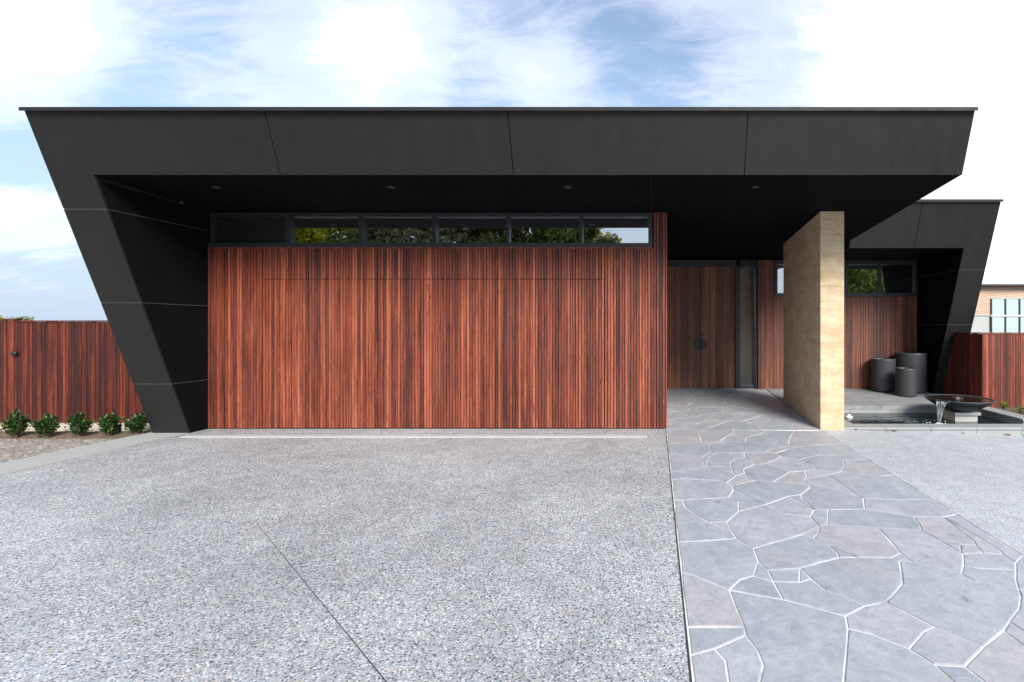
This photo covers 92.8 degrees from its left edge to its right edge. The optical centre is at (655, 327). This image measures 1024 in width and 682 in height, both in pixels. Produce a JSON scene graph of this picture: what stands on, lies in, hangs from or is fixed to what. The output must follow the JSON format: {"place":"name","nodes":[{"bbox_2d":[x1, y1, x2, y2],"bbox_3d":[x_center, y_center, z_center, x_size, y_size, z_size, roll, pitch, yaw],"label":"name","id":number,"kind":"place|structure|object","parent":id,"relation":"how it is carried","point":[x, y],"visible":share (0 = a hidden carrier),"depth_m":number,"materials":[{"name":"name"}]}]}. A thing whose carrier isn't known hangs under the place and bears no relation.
{"place":"outdoors","nodes":[
{"label":"outdoors","id":0,"kind":"place"},
{"bbox_2d":[0,438,113,462],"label":"pebble bed","id":1,"kind":"object","parent":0,"point":[12,449],"depth_m":5.97,"materials":[{"name":"beige gravel"}]},
{"bbox_2d":[0,431,151,438],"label":"mulch strip","id":2,"kind":"object","parent":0,"point":[66,435],"visible":0.62,"depth_m":6.47,"materials":[{"name":"brown soil"}]},
{"bbox_2d":[0,409,32,437],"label":"shrub","id":3,"kind":"object","parent":2,"relation":"on","point":[13,421],"visible":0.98,"depth_m":6.37,"materials":[{"name":"green plant"}]},
{"bbox_2d":[27,413,60,438],"bbox_3d":[-8.372,1.347,6.399,0.255,0.373,0.300,0,0,38],"label":"shrub","id":4,"kind":"object","parent":2,"relation":"on","point":[45,426],"visible":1,"depth_m":6.38,"materials":[{"name":"green plant"}]},
{"bbox_2d":[64,411,94,436],"bbox_3d":[-7.919,1.332,6.417,0.295,0.402,0.262,0,0,-30],"label":"shrub","id":5,"kind":"object","parent":2,"relation":"on","point":[79,425],"visible":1,"depth_m":6.39,"materials":[{"name":"green plant"}]},
{"bbox_2d":[92,411,126,436],"bbox_3d":[-7.547,1.338,6.457,0.260,0.388,0.290,0,0,0],"label":"shrub","id":6,"kind":"object","parent":2,"relation":"on","point":[108,424],"visible":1,"depth_m":6.41,"materials":[{"name":"green plant"}]},
{"bbox_2d":[115,424,121,432],"bbox_3d":[-7.620,1.448,6.620,0.080,0.145,0.078,0,0,0],"label":"irrigation riser","id":7,"kind":"object","parent":2,"relation":"on","point":[120,428],"visible":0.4,"depth_m":6.61,"materials":[{"name":"black plastic"}]},
{"bbox_2d":[122,410,147,433],"bbox_3d":[-7.260,1.334,6.553,0.315,0.398,0.276,0,0,20],"label":"shrub","id":8,"kind":"object","parent":2,"relation":"on","point":[136,424],"visible":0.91,"depth_m":6.53,"materials":[{"name":"green plant"}]},
{"bbox_2d":[0,432,185,474],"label":"concrete band","id":9,"kind":"object","parent":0,"point":[17,465],"visible":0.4,"depth_m":5.59,"materials":[{"name":"grey concrete"}]},
{"bbox_2d":[0,428,689,681],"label":"driveway","id":10,"kind":"structure","parent":0,"point":[475,560],"depth_m":3.01,"materials":[{"name":"grey concrete"}]},
{"bbox_2d":[257,524,386,681],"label":"driveway joint","id":11,"kind":"object","parent":10,"relation":"on","point":[336,620],"visible":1,"depth_m":2.33,"materials":[{"name":"grey concrete"}]},
{"bbox_2d":[179,435,646,437],"bbox_3d":[-3.310,1.507,6.420,6.380,0.026,0.108,0,0,0],"label":"strip drain","id":12,"kind":"object","parent":10,"relation":"on","point":[415,436],"visible":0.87,"depth_m":6.40,"materials":[{"name":"grey metal"}]},
{"bbox_2d":[0,0,1023,319],"label":"sky","id":13,"kind":"structure","parent":0,"point":[54,53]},
{"bbox_2d":[666,388,1023,681],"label":"path","id":14,"kind":"structure","parent":0,"point":[798,642],"depth_m":2.96,"materials":[{"name":"grey stone"}]},
{"bbox_2d":[666,432,691,681],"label":"path edge joint","id":15,"kind":"object","parent":14,"relation":"on","point":[689,665],"visible":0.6,"depth_m":2.65,"materials":[{"name":"grey concrete"}]},
{"bbox_2d":[823,431,1023,555],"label":"path edge joint","id":16,"kind":"object","parent":14,"relation":"on","point":[937,502],"visible":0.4,"depth_m":3.90,"materials":[{"name":"grey concrete"}]},
{"bbox_2d":[822,430,1023,554],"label":"side court","id":17,"kind":"object","parent":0,"point":[977,480],"visible":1,"depth_m":5.08,"materials":[{"name":"grey concrete"}]},
{"bbox_2d":[844,413,1008,423],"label":"water","id":18,"kind":"structure","parent":0,"point":[887,418],"depth_m":7.87,"materials":[{"name":"black liquid"}]},
{"bbox_2d":[970,284,1023,333],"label":"neighbour house","id":19,"kind":"structure","parent":0,"point":[999,307],"depth_m":23.98,"materials":[{"name":"paint"}]},
{"bbox_2d":[990,298,1023,331],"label":"window","id":20,"kind":"structure","parent":19,"relation":"in","point":[1006,314],"depth_m":23.98,"materials":[{"name":"glass"}]},
{"bbox_2d":[997,408,1023,414],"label":"garden soil","id":21,"kind":"structure","parent":0,"point":[1013,410],"depth_m":8.18,"materials":[{"name":"brown soil"}]},
{"bbox_2d":[1000,401,1010,409],"bbox_3d":[6.116,1.372,8.201,0.199,0.210,0.178,0,0,0],"label":"garden plant","id":22,"kind":"object","parent":21,"relation":"on","point":[1003,407],"visible":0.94,"depth_m":8.19,"materials":[{"name":"green plant"}]},
{"bbox_2d":[1017,404,1023,413],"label":"garden plant","id":23,"kind":"object","parent":21,"relation":"on","point":[1019,408],"visible":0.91,"depth_m":7.86,"materials":[{"name":"green plant"}]},
{"label":"pond floor","id":24,"kind":"structure","parent":0,"visible":0},
{"bbox_2d":[924,394,995,421],"bbox_3d":[5.078,1.459,7.860,1.050,0.602,1.006,0,0,0],"label":"bowl fountain","id":25,"kind":"object","parent":24,"relation":"on","point":[958,408],"visible":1,"depth_m":7.69,"materials":[{"name":"stone"}]},
{"label":"ground","id":26,"kind":"structure","parent":0,"visible":0},
{"bbox_2d":[7,316,34,319],"bbox_3d":[-54.007,0.411,39.967,2.011,3.023,1.892,0,0,0],"label":"garden tree","id":27,"kind":"object","parent":26,"relation":"on","point":[23,317],"visible":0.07,"depth_m":39.95,"materials":[{"name":"green plant"}]},
{"bbox_2d":[0,319,142,421],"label":"timber fence","id":28,"kind":"object","parent":26,"relation":"on","point":[62,370],"visible":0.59,"depth_m":6.94,"materials":[{"name":"brown wood"}]},
{"bbox_2d":[11,351,18,355],"bbox_3d":[-9.485,0.385,6.911,0.080,0.079,0.058,0,0,0],"label":"door knob","id":29,"kind":"object","parent":28,"relation":"attached to","point":[14,353],"visible":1,"depth_m":6.89,"materials":[{"name":"black metal"}]},
{"bbox_2d":[0,422,151,432],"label":"garden edging","id":30,"kind":"object","parent":26,"relation":"on","point":[95,427],"visible":0.09,"depth_m":6.83,"materials":[{"name":"concrete"}]},
{"bbox_2d":[19,107,1003,432],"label":"modern house","id":31,"kind":"structure","parent":26,"relation":"on","point":[437,267],"depth_m":6.90,"materials":[{"name":"paint"}]},
{"bbox_2d":[263,279,603,427],"bbox_3d":[-3.283,0.385,6.914,5.035,2.191,0.030,0,0,0],"label":"garage door","id":32,"kind":"structure","parent":31,"relation":"in","point":[346,353],"depth_m":6.90,"materials":[{"name":"red wood"}]},
{"bbox_2d":[667,267,699,387],"bbox_3d":[0.603,-0.005,10.393,0.777,2.702,0.095,0,0,0],"label":"door leaf","id":33,"kind":"structure","parent":31,"relation":"in","point":[683,283],"depth_m":10.38,"materials":[{"name":"brown wood"}]},
{"bbox_2d":[700,267,734,387],"bbox_3d":[1.385,-0.005,10.393,0.775,2.702,0.095,0,0,0],"label":"door leaf","id":34,"kind":"structure","parent":31,"relation":"in","point":[717,284],"depth_m":10.38,"materials":[{"name":"brown wood"}]},
{"bbox_2d":[844,409,942,412],"bbox_3d":[4.340,1.644,9.438,3.110,0.313,1.925,0,0,0],"label":"terrace base","id":35,"kind":"object","parent":26,"relation":"on","point":[892,411],"visible":0.1,"depth_m":8.47,"materials":[{"name":"grey concrete"}]},
{"bbox_2d":[766,389,940,408],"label":"terrace paving","id":36,"kind":"structure","parent":35,"relation":"on","point":[861,399],"depth_m":8.96,"materials":[{"name":"grey stone"}]},
{"bbox_2d":[870,358,895,391],"bbox_3d":[4.865,1.009,10.000,0.495,0.690,0.495,0,0,0],"label":"plant pot","id":37,"kind":"object","parent":36,"relation":"on","point":[882,374],"visible":0.92,"depth_m":9.79,"materials":[{"name":"ceramic"}]},
{"bbox_2d":[895,367,916,396],"bbox_3d":[5.060,1.097,9.440,0.395,0.560,0.395,0,0,0],"label":"plant pot","id":38,"kind":"object","parent":36,"relation":"on","point":[905,381],"visible":1,"depth_m":9.28,"materials":[{"name":"ceramic"}]},
{"bbox_2d":[895,352,926,392],"bbox_3d":[5.430,0.946,9.945,0.615,0.820,0.615,0,0,0],"label":"plant pot","id":39,"kind":"object","parent":36,"relation":"on","point":[918,360],"visible":0.64,"depth_m":9.67,"materials":[{"name":"ceramic"}]},
{"bbox_2d":[844,407,1023,435],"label":"pond surround","id":40,"kind":"object","parent":26,"relation":"on","point":[1015,425],"visible":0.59,"depth_m":7.03,"materials":[{"name":"grey concrete"}]},
{"bbox_2d":[941,332,983,396],"bbox_3d":[5.998,0.805,9.441,0.164,1.430,1.918,0,0,0],"label":"timber fence","id":41,"kind":"object","parent":26,"relation":"on","point":[964,372],"visible":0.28,"depth_m":8.95,"materials":[{"name":"brown wood"}]},
{"bbox_2d":[983,332,1023,407],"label":"timber fence","id":42,"kind":"object","parent":26,"relation":"on","point":[1003,365],"visible":0.83,"depth_m":8.48,"materials":[{"name":"brown wood"}]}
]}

